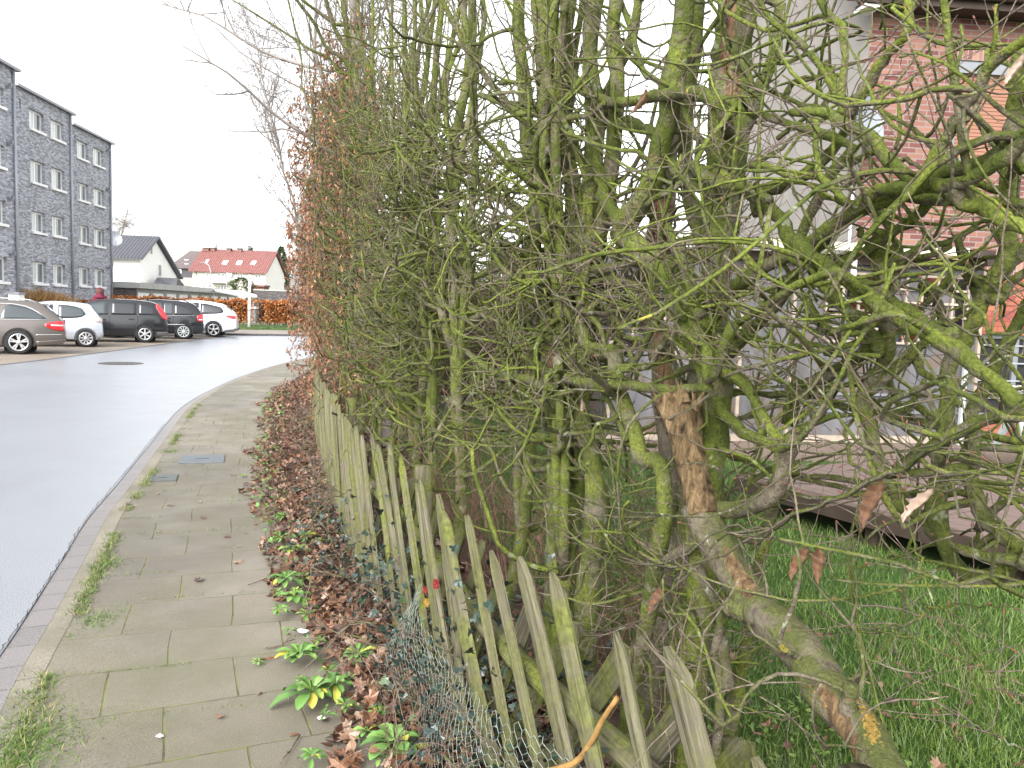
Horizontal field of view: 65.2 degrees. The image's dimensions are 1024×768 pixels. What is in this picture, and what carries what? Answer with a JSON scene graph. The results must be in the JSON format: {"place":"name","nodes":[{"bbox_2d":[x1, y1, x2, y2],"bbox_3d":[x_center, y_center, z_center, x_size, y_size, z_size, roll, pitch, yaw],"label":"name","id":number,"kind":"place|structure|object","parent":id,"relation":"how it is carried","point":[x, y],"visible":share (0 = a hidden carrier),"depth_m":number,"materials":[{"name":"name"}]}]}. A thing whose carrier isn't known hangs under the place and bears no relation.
{"place":"outdoors","nodes":[
{"label":"outdoors","id":0,"kind":"place"},
{"bbox_2d":[1,321,302,759],"bbox_3d":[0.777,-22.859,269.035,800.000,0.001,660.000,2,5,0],"label":"ground","id":1,"kind":"structure","parent":0,"point":[257,323],"depth_m":11.31,"materials":[{"name":"concrete"}]},
{"bbox_2d":[0,58,114,301],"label":"apartment building","id":2,"kind":"structure","parent":1,"relation":"on","point":[56,227],"depth_m":43.22,"materials":[{"name":"grey brick"}]},
{"bbox_2d":[29,109,46,135],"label":"window","id":3,"kind":"structure","parent":2,"relation":"in","point":[34,118],"depth_m":41.65,"materials":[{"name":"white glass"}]},
{"bbox_2d":[30,160,47,187],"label":"window","id":4,"kind":"structure","parent":2,"relation":"in","point":[35,167],"depth_m":41.89,"materials":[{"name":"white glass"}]},
{"bbox_2d":[31,211,47,235],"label":"window","id":5,"kind":"structure","parent":2,"relation":"in","point":[37,224],"depth_m":42.13,"materials":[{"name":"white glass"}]},
{"bbox_2d":[32,262,48,285],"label":"window","id":6,"kind":"structure","parent":2,"relation":"in","point":[38,273],"depth_m":42.34,"materials":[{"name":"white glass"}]},
{"bbox_2d":[50,120,66,144],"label":"window","id":7,"kind":"structure","parent":2,"relation":"in","point":[55,127],"depth_m":43.92,"materials":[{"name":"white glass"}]},
{"bbox_2d":[51,168,67,193],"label":"window","id":8,"kind":"structure","parent":2,"relation":"in","point":[56,175],"depth_m":44.17,"materials":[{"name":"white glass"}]},
{"bbox_2d":[52,216,67,239],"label":"window","id":9,"kind":"structure","parent":2,"relation":"in","point":[56,222],"depth_m":44.32,"materials":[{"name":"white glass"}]},
{"bbox_2d":[53,264,67,286],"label":"window","id":10,"kind":"structure","parent":2,"relation":"in","point":[57,269],"depth_m":44.57,"materials":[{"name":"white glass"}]},
{"bbox_2d":[77,140,89,162],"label":"window","id":11,"kind":"structure","parent":2,"relation":"in","point":[81,153],"depth_m":49.64,"materials":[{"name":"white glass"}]},
{"bbox_2d":[77,183,90,203],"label":"window","id":12,"kind":"structure","parent":2,"relation":"in","point":[81,188],"depth_m":49.90,"materials":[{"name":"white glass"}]},
{"bbox_2d":[78,225,91,245],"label":"window","id":13,"kind":"structure","parent":2,"relation":"in","point":[82,229],"depth_m":50.20,"materials":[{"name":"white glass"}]},
{"bbox_2d":[79,267,91,287],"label":"window","id":14,"kind":"structure","parent":2,"relation":"in","point":[83,275],"depth_m":50.43,"materials":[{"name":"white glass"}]},
{"bbox_2d":[0,334,230,363],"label":"parking apron","id":15,"kind":"object","parent":1,"relation":"on","point":[71,348],"visible":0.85,"depth_m":25.73,"materials":[{"name":"concrete"}]},
{"bbox_2d":[0,297,66,353],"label":"estate car","id":16,"kind":"object","parent":15,"relation":"on","point":[29,325],"visible":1,"depth_m":22.06,"materials":[{"name":"beige paint"}]},
{"bbox_2d":[20,285,72,301],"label":"hedge","id":17,"kind":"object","parent":15,"relation":"on","point":[30,295],"depth_m":38.59,"materials":[{"name":"plant"}]},
{"bbox_2d":[39,301,103,346],"bbox_3d":[-15.279,-1.993,26.159,3.410,1.470,1.971,-1,6,-26],"label":"hatchback","id":18,"kind":"object","parent":15,"relation":"on","point":[84,324],"visible":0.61,"depth_m":26.00,"materials":[{"name":"silver metal"}]},
{"bbox_2d":[66,299,167,342],"bbox_3d":[-15.303,-2.419,30.066,4.370,1.606,2.178,0,6,-23],"label":"black people carrier","id":19,"kind":"object","parent":15,"relation":"on","point":[143,321],"visible":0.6,"depth_m":29.70,"materials":[{"name":"paint"}]},
{"bbox_2d":[89,301,107,314],"bbox_3d":[-15.452,-2.779,29.150,1.330,0.520,0.249,0,6,-23],"label":"side window","id":20,"kind":"structure","parent":19,"relation":"in","point":[101,307],"depth_m":29.30,"materials":[{"name":"grey glass"}]},
{"bbox_2d":[111,301,136,314],"bbox_3d":[-14.364,-2.803,29.619,0.840,0.485,0.244,0,6,-23],"label":"side window","id":21,"kind":"structure","parent":19,"relation":"in","point":[117,308],"depth_m":29.60,"materials":[{"name":"grey glass"}]},
{"bbox_2d":[139,303,156,314],"bbox_3d":[-13.627,-2.799,29.931,0.600,0.440,0.214,0,6,-23],"label":"side window","id":22,"kind":"structure","parent":19,"relation":"in","point":[144,309],"depth_m":29.90,"materials":[{"name":"grey glass"}]},
{"bbox_2d":[107,298,203,338],"bbox_3d":[-15.383,-2.799,33.725,4.470,1.691,2.147,0,6,-21],"label":"black estate van","id":23,"kind":"object","parent":15,"relation":"on","point":[185,320],"visible":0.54,"depth_m":33.50,"materials":[{"name":"paint"}]},
{"bbox_2d":[179,300,238,336],"bbox_3d":[-15.190,-3.070,36.974,4.770,1.652,2.226,1,5,-15],"label":"white people carrier","id":24,"kind":"object","parent":15,"relation":"on","point":[220,319],"visible":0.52,"depth_m":36.57,"materials":[{"name":"paint"}]},
{"bbox_2d":[200,303,223,313],"bbox_3d":[-13.695,-3.430,36.532,0.990,0.490,0.240,1,5,-15],"label":"side window","id":25,"kind":"structure","parent":24,"relation":"in","point":[205,308],"depth_m":36.49,"materials":[{"name":"grey glass"}]},
{"bbox_2d":[112,200,145,234],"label":"birch tree","id":26,"kind":"object","parent":1,"relation":"on","point":[127,223],"visible":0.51,"depth_m":99.88,"materials":[{"name":"plant"}]},
{"bbox_2d":[113,235,182,282],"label":"white house","id":27,"kind":"structure","parent":1,"relation":"on","point":[146,259],"depth_m":70.66,"materials":[{"name":"paint"}]},
{"bbox_2d":[154,278,183,285],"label":"annex","id":28,"kind":"object","parent":1,"relation":"on","point":[172,281],"visible":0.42,"depth_m":71.79,"materials":[{"name":"tile"}]},
{"bbox_2d":[113,281,235,300],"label":"garage row","id":29,"kind":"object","parent":1,"relation":"on","point":[138,289],"visible":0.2,"depth_m":61.61,"materials":[{"name":"concrete"}]},
{"bbox_2d":[175,251,200,286],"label":"slate house","id":30,"kind":"structure","parent":1,"relation":"on","point":[184,263],"depth_m":112.36,"materials":[{"name":"paint"}]},
{"bbox_2d":[213,290,256,308],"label":"carport","id":31,"kind":"object","parent":1,"relation":"on","point":[240,294],"visible":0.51,"depth_m":66.76,"materials":[{"name":"white paint"}]},
{"bbox_2d":[188,247,286,298],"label":"red roofed house","id":32,"kind":"structure","parent":1,"relation":"on","point":[255,265],"depth_m":110.23,"materials":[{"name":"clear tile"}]},
{"bbox_2d":[229,277,256,306],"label":"evergreen bush","id":33,"kind":"object","parent":1,"relation":"on","point":[234,283],"visible":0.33,"depth_m":91.68,"materials":[{"name":"green plant"}]},
{"bbox_2d":[202,0,324,296],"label":"bare tree","id":34,"kind":"object","parent":1,"relation":"on","point":[272,123],"visible":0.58,"depth_m":22.59,"materials":[{"name":"plant"}]},
{"bbox_2d":[239,324,304,330],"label":"grass verge","id":35,"kind":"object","parent":1,"relation":"on","point":[266,326],"depth_m":49.23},
{"bbox_2d":[109,294,254,323],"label":"beech hedge","id":36,"kind":"object","parent":35,"relation":"on","point":[240,309],"visible":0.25,"depth_m":53.52,"materials":[{"name":"orange plant"}]},
{"bbox_2d":[254,298,311,325],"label":"beech hedge","id":37,"kind":"object","parent":35,"relation":"on","point":[273,312],"visible":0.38,"depth_m":57.21,"materials":[{"name":"orange plant"}]},
{"bbox_2d":[253,289,301,319],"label":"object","id":38,"kind":"structure","parent":1,"relation":"on","point":[273,295],"depth_m":71.49,"materials":[{"name":"brick"}]},
{"bbox_2d":[277,246,293,289],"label":"spruce tree","id":39,"kind":"object","parent":1,"relation":"on","point":[283,258],"visible":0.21,"depth_m":127.75,"materials":[{"name":"green plant"}]},
{"bbox_2d":[263,348,752,767],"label":"planting bed","id":40,"kind":"object","parent":1,"relation":"on","point":[517,611],"visible":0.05,"depth_m":4.78,"materials":[{"name":"plant"}]},
{"bbox_2d":[250,390,302,544],"bbox_3d":[-2.837,0.580,9.573,0.466,0.104,9.327,0,5,-16],"label":"ground ivy","id":41,"kind":"object","parent":40,"relation":"on","point":[257,505],"visible":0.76,"depth_m":8.06,"materials":[{"name":"green plant"}]},
{"bbox_2d":[268,570,302,587],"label":"rosette weed","id":42,"kind":"object","parent":40,"relation":"on","point":[286,575],"visible":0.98,"depth_m":4.47,"materials":[{"name":"green plant"}]},
{"bbox_2d":[272,586,318,608],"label":"rosette weed","id":43,"kind":"object","parent":40,"relation":"on","point":[295,593],"visible":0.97,"depth_m":4.21,"materials":[{"name":"green plant"}]},
{"bbox_2d":[283,0,346,374],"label":"hedge tree","id":44,"kind":"object","parent":40,"relation":"on","point":[297,179],"visible":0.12,"depth_m":10.27,"materials":[{"name":"brown plant"}]},
{"bbox_2d":[232,0,438,445],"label":"hedge tree","id":45,"kind":"object","parent":40,"relation":"on","point":[351,67],"visible":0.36,"depth_m":6.94,"materials":[{"name":"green plant"}]},
{"bbox_2d":[284,0,387,411],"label":"hedge tree","id":46,"kind":"object","parent":40,"relation":"on","point":[298,231],"visible":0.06,"depth_m":9.27,"materials":[{"name":"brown plant"}]},
{"bbox_2d":[284,3,390,400],"bbox_3d":[-1.912,-2.458,9.200,1.394,6.405,1.703,6,7,41],"label":"hedge tree","id":47,"kind":"object","parent":40,"relation":"on","point":[293,228],"visible":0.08,"depth_m":8.99,"materials":[{"name":"brown plant"}]},
{"bbox_2d":[287,5,388,376],"bbox_3d":[-2.348,-2.874,11.095,1.724,6.846,1.600,2,5,0],"label":"hedge tree","id":48,"kind":"object","parent":40,"relation":"on","point":[296,337],"visible":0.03,"depth_m":11.24,"materials":[{"name":"brown plant"}]},
{"bbox_2d":[291,0,385,373],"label":"hedge tree","id":49,"kind":"object","parent":40,"relation":"on","point":[292,167],"visible":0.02,"depth_m":12.77,"materials":[{"name":"brown plant"}]},
{"bbox_2d":[285,1,395,413],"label":"hedge tree","id":50,"kind":"object","parent":40,"relation":"on","point":[308,293],"visible":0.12,"depth_m":8.99,"materials":[{"name":"brown plant"}]},
{"bbox_2d":[277,0,424,436],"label":"hedge tree","id":51,"kind":"object","parent":40,"relation":"on","point":[329,218],"visible":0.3,"depth_m":7.43,"materials":[{"name":"brown plant"}]},
{"bbox_2d":[285,0,421,424],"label":"hedge tree","id":52,"kind":"object","parent":40,"relation":"on","point":[296,237],"visible":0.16,"depth_m":7.97,"materials":[{"name":"brown plant"}]},
{"bbox_2d":[340,643,376,664],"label":"rosette weed","id":53,"kind":"object","parent":40,"relation":"on","point":[359,650],"visible":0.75,"depth_m":3.55,"materials":[{"name":"green plant"}]},
{"bbox_2d":[245,401,474,767],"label":"dry stalks","id":54,"kind":"object","parent":40,"relation":"on","point":[384,710],"visible":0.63,"depth_m":4.28,"materials":[{"name":"brown plant"}]},
{"bbox_2d":[360,722,439,767],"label":"rosette weed","id":55,"kind":"object","parent":40,"relation":"on","point":[375,736],"visible":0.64,"depth_m":2.83,"materials":[{"name":"green plant"}]},
{"bbox_2d":[296,0,515,539],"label":"hedge tree","id":56,"kind":"object","parent":40,"relation":"on","point":[384,328],"visible":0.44,"depth_m":4.98,"materials":[{"name":"green plant"}]},
{"bbox_2d":[317,0,505,475],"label":"hedge tree","id":57,"kind":"object","parent":40,"relation":"on","point":[430,36],"visible":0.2,"depth_m":6.12,"materials":[{"name":"green plant"}]},
{"bbox_2d":[325,0,512,495],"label":"hedge tree","id":58,"kind":"object","parent":40,"relation":"on","point":[395,440],"visible":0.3,"depth_m":5.54,"materials":[{"name":"green plant"}]},
{"bbox_2d":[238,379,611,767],"bbox_3d":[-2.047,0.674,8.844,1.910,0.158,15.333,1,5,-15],"label":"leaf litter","id":59,"kind":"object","parent":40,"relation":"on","point":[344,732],"visible":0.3,"depth_m":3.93,"materials":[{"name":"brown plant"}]},
{"bbox_2d":[320,0,536,569],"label":"hedge tree","id":60,"kind":"object","parent":40,"relation":"on","point":[431,390],"visible":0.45,"depth_m":4.63,"materials":[{"name":"green plant"}]},
{"bbox_2d":[269,461,616,767],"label":"ivy","id":61,"kind":"object","parent":40,"relation":"on","point":[430,729],"visible":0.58,"depth_m":2.98,"materials":[{"name":"green plant"}]},
{"bbox_2d":[365,0,542,614],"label":"hedge tree","id":62,"kind":"object","parent":40,"relation":"on","point":[469,20],"visible":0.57,"depth_m":4.08,"materials":[{"name":"green plant"}]},
{"bbox_2d":[255,378,666,767],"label":"dead twigs","id":63,"kind":"object","parent":40,"relation":"on","point":[326,501],"visible":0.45,"depth_m":3.15,"materials":[{"name":"brown plant"}]},
{"bbox_2d":[315,0,658,686],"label":"hedge tree","id":64,"kind":"object","parent":40,"relation":"on","point":[559,429],"visible":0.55,"depth_m":3.15,"materials":[{"name":"green plant"}]},
{"bbox_2d":[418,0,677,618],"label":"hedge tree","id":65,"kind":"object","parent":40,"relation":"on","point":[523,510],"visible":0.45,"depth_m":3.33,"materials":[{"name":"green plant"}]},
{"bbox_2d":[311,358,870,767],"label":"wooden fence","id":66,"kind":"object","parent":40,"relation":"on","point":[584,707],"visible":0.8,"depth_m":2.54,"materials":[{"name":"wood"}]},
{"bbox_2d":[384,584,584,767],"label":"chicken wire","id":67,"kind":"object","parent":66,"relation":"attached to","point":[416,598],"visible":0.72,"depth_m":2.65,"materials":[{"name":"metal"}]},
{"bbox_2d":[548,695,619,767],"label":"cut branch","id":68,"kind":"object","parent":66,"relation":"attached to","point":[576,761],"visible":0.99,"depth_m":1.86,"materials":[{"name":"orange plant"}]},
{"bbox_2d":[426,0,778,715],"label":"hedge tree","id":69,"kind":"object","parent":40,"relation":"on","point":[560,474],"visible":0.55,"depth_m":2.96,"materials":[{"name":"green plant"}]},
{"bbox_2d":[474,0,861,762],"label":"hedge tree","id":70,"kind":"object","parent":40,"relation":"on","point":[720,646],"visible":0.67,"depth_m":2.11,"materials":[{"name":"green plant"}]},
{"bbox_2d":[455,0,895,767],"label":"hedge tree","id":71,"kind":"object","parent":40,"relation":"on","point":[633,436],"visible":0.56,"depth_m":2.77,"materials":[{"name":"green plant"}]},
{"bbox_2d":[466,0,885,736],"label":"hedge tree","id":72,"kind":"object","parent":40,"relation":"on","point":[664,448],"visible":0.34,"depth_m":2.77,"materials":[{"name":"green plant"}]},
{"bbox_2d":[409,0,1000,767],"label":"hedge tree","id":73,"kind":"object","parent":40,"relation":"on","point":[633,126],"visible":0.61,"depth_m":2.39,"materials":[{"name":"green plant"}]},
{"bbox_2d":[472,0,1023,753],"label":"hedge tree","id":74,"kind":"object","parent":40,"relation":"on","point":[926,186],"visible":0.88,"depth_m":1.70,"materials":[{"name":"green plant"}]},
{"bbox_2d":[547,0,969,767],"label":"hedge tree","id":75,"kind":"object","parent":40,"relation":"on","point":[719,398],"visible":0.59,"depth_m":2.21,"materials":[{"name":"green plant"}]},
{"bbox_2d":[521,0,1023,750],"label":"hedge tree","id":76,"kind":"object","parent":40,"relation":"on","point":[931,518],"visible":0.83,"depth_m":1.57,"materials":[{"name":"green plant"}]},
{"bbox_2d":[558,379,988,767],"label":"hedge tree","id":77,"kind":"object","parent":40,"relation":"on","point":[826,686],"visible":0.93,"depth_m":1.70,"materials":[{"name":"brown plant"}]},
{"bbox_2d":[739,0,1023,435],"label":"brick house","id":78,"kind":"structure","parent":1,"relation":"on","point":[913,151],"depth_m":11.51,"materials":[{"name":"red brick"}]},
{"bbox_2d":[845,96,885,149],"bbox_3d":[4.838,-3.545,10.953,0.512,0.847,0.907,3,5,15],"label":"satellite dish","id":79,"kind":"object","parent":78,"relation":"attached to","point":[879,130],"visible":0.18,"depth_m":10.98,"materials":[{"name":"grey metal"}]},
{"bbox_2d":[977,334,1023,412],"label":"window","id":80,"kind":"structure","parent":78,"relation":"in","point":[1020,367],"depth_m":11.93,"materials":[{"name":"grey metal"}]},
{"bbox_2d":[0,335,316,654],"bbox_3d":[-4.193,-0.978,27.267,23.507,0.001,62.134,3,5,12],"label":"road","id":81,"kind":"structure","parent":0,"point":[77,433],"depth_m":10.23,"materials":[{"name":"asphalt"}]},
{"bbox_2d":[0,367,268,711],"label":"gutter blocks","id":82,"kind":"structure","parent":81,"relation":"on","point":[15,654],"depth_m":4.67,"materials":[{"name":"concrete"}]},
{"bbox_2d":[0,356,315,767],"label":"kerb","id":83,"kind":"structure","parent":82,"relation":"on","point":[42,653],"depth_m":4.04,"materials":[{"name":"concrete"}]},
{"bbox_2d":[11,357,432,767],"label":"pavement","id":84,"kind":"structure","parent":0,"point":[216,637],"depth_m":3.77,"materials":[{"name":"concrete"}]},
{"bbox_2d":[0,403,201,767],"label":"kerb grass","id":85,"kind":"structure","parent":84,"relation":"on","point":[111,543],"depth_m":3.30,"materials":[{"name":"plant"}]},
{"bbox_2d":[0,431,274,767],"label":"grass tufts","id":86,"kind":"object","parent":84,"relation":"on","point":[70,715],"visible":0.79,"depth_m":2.92,"materials":[{"name":"plant"}]},
{"bbox_2d":[148,474,178,481],"bbox_3d":[-3.124,0.842,7.161,0.240,0.014,0.260,0,5,-18],"label":"cover plate","id":87,"kind":"object","parent":84,"relation":"on","point":[163,478],"visible":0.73,"depth_m":7.14,"materials":[{"name":"metal"}]},
{"bbox_2d":[41,418,355,751],"bbox_3d":[-2.487,0.913,6.539,1.176,0.035,9.163,0,6,-20],"label":"joint moss","id":88,"kind":"object","parent":84,"relation":"on","point":[171,571],"visible":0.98,"depth_m":4.63,"materials":[{"name":"green plant"}]},
{"bbox_2d":[178,454,224,463],"bbox_3d":[-3.126,0.758,8.079,0.420,0.014,0.420,0,5,-18],"label":"cover plate","id":89,"kind":"object","parent":84,"relation":"on","point":[194,459],"visible":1,"depth_m":8.05,"materials":[{"name":"metal"}]},
{"bbox_2d":[126,420,328,735],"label":"stray leaves","id":90,"kind":"object","parent":84,"relation":"on","point":[220,715],"visible":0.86,"depth_m":4.58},
{"bbox_2d":[274,642,323,662],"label":"rosette weed","id":91,"kind":"object","parent":84,"relation":"on","point":[295,650],"visible":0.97,"depth_m":3.52,"materials":[{"name":"green plant"}]},
{"bbox_2d":[269,675,335,709],"bbox_3d":[-0.821,1.228,3.182,0.269,0.101,0.243,2,5,0],"label":"rosette weed","id":92,"kind":"object","parent":84,"relation":"on","point":[306,683],"visible":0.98,"depth_m":3.17,"materials":[{"name":"green plant"}]},
{"bbox_2d":[297,747,327,767],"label":"rosette weed","id":93,"kind":"object","parent":84,"relation":"on","point":[307,752],"visible":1,"depth_m":2.74,"materials":[{"name":"green plant"}]},
{"bbox_2d":[313,671,353,702],"bbox_3d":[-0.715,1.230,3.250,0.186,0.076,0.191,3,5,12],"label":"rosette weed","id":94,"kind":"object","parent":84,"relation":"on","point":[338,690],"visible":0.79,"depth_m":3.23,"materials":[{"name":"green plant"}]},
{"bbox_2d":[226,330,308,333],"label":"pavement","id":95,"kind":"structure","parent":0,"point":[262,331],"depth_m":42.07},
{"bbox_2d":[0,0,717,289],"label":"sky","id":96,"kind":"structure","parent":0,"point":[104,62],"materials":[{"name":"white"}]},
{"bbox_2d":[368,374,1023,767],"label":"lawn","id":97,"kind":"structure","parent":0,"point":[826,522],"depth_m":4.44,"materials":[{"name":"plant"}]},
{"bbox_2d":[159,0,505,448],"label":"bare tree","id":98,"kind":"object","parent":97,"relation":"on","point":[299,131],"visible":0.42,"depth_m":8.66,"materials":[{"name":"plant"}]},
{"bbox_2d":[358,368,545,541],"bbox_3d":[-0.392,0.490,5.604,1.454,1.394,1.720,2,5,0],"label":"sapling thicket","id":99,"kind":"object","parent":97,"relation":"on","point":[476,494],"visible":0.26,"depth_m":5.52,"materials":[{"name":"plant"}]},
{"bbox_2d":[412,254,571,419],"bbox_3d":[-0.102,-0.764,12.661,3.845,2.525,2.189,6,6,36],"label":"garden shrub hedge","id":100,"kind":"object","parent":97,"relation":"on","point":[505,355],"visible":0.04,"depth_m":12.31,"materials":[{"name":"green plant"}]},
{"bbox_2d":[365,361,657,605],"bbox_3d":[0.089,0.579,4.622,1.679,1.415,1.560,2,5,0],"label":"sapling thicket","id":101,"kind":"object","parent":97,"relation":"on","point":[499,533],"visible":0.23,"depth_m":4.43,"materials":[{"name":"plant"}]},
{"bbox_2d":[483,370,814,719],"bbox_3d":[0.485,0.706,3.490,1.232,1.596,1.889,2,5,0],"label":"sapling thicket","id":102,"kind":"object","parent":97,"relation":"on","point":[624,604],"visible":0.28,"depth_m":3.37,"materials":[{"name":"plant"}]},
{"bbox_2d":[600,692,932,767],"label":"lawn weeds","id":103,"kind":"object","parent":97,"relation":"on","point":[827,752],"visible":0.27,"depth_m":3.08,"materials":[{"name":"green plant"}]},
{"bbox_2d":[595,435,1017,462],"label":"wooden deck","id":104,"kind":"structure","parent":97,"relation":"on","point":[1005,457],"depth_m":9.98,"materials":[{"name":"wood"}]},
{"bbox_2d":[589,231,995,444],"bbox_3d":[3.677,-0.650,11.226,5.612,2.800,2.951,2,5,0],"label":"lean to shed","id":105,"kind":"object","parent":104,"relation":"on","point":[740,405],"visible":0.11,"depth_m":10.52,"materials":[{"name":"plastic"}]},
{"bbox_2d":[735,456,1023,588],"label":"wooden deck","id":106,"kind":"structure","parent":97,"relation":"on","point":[1014,514],"depth_m":5.88,"materials":[{"name":"wood"}]},
{"bbox_2d":[992,385,1023,443],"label":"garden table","id":107,"kind":"object","parent":106,"relation":"on","point":[1003,431],"visible":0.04,"depth_m":8.69,"materials":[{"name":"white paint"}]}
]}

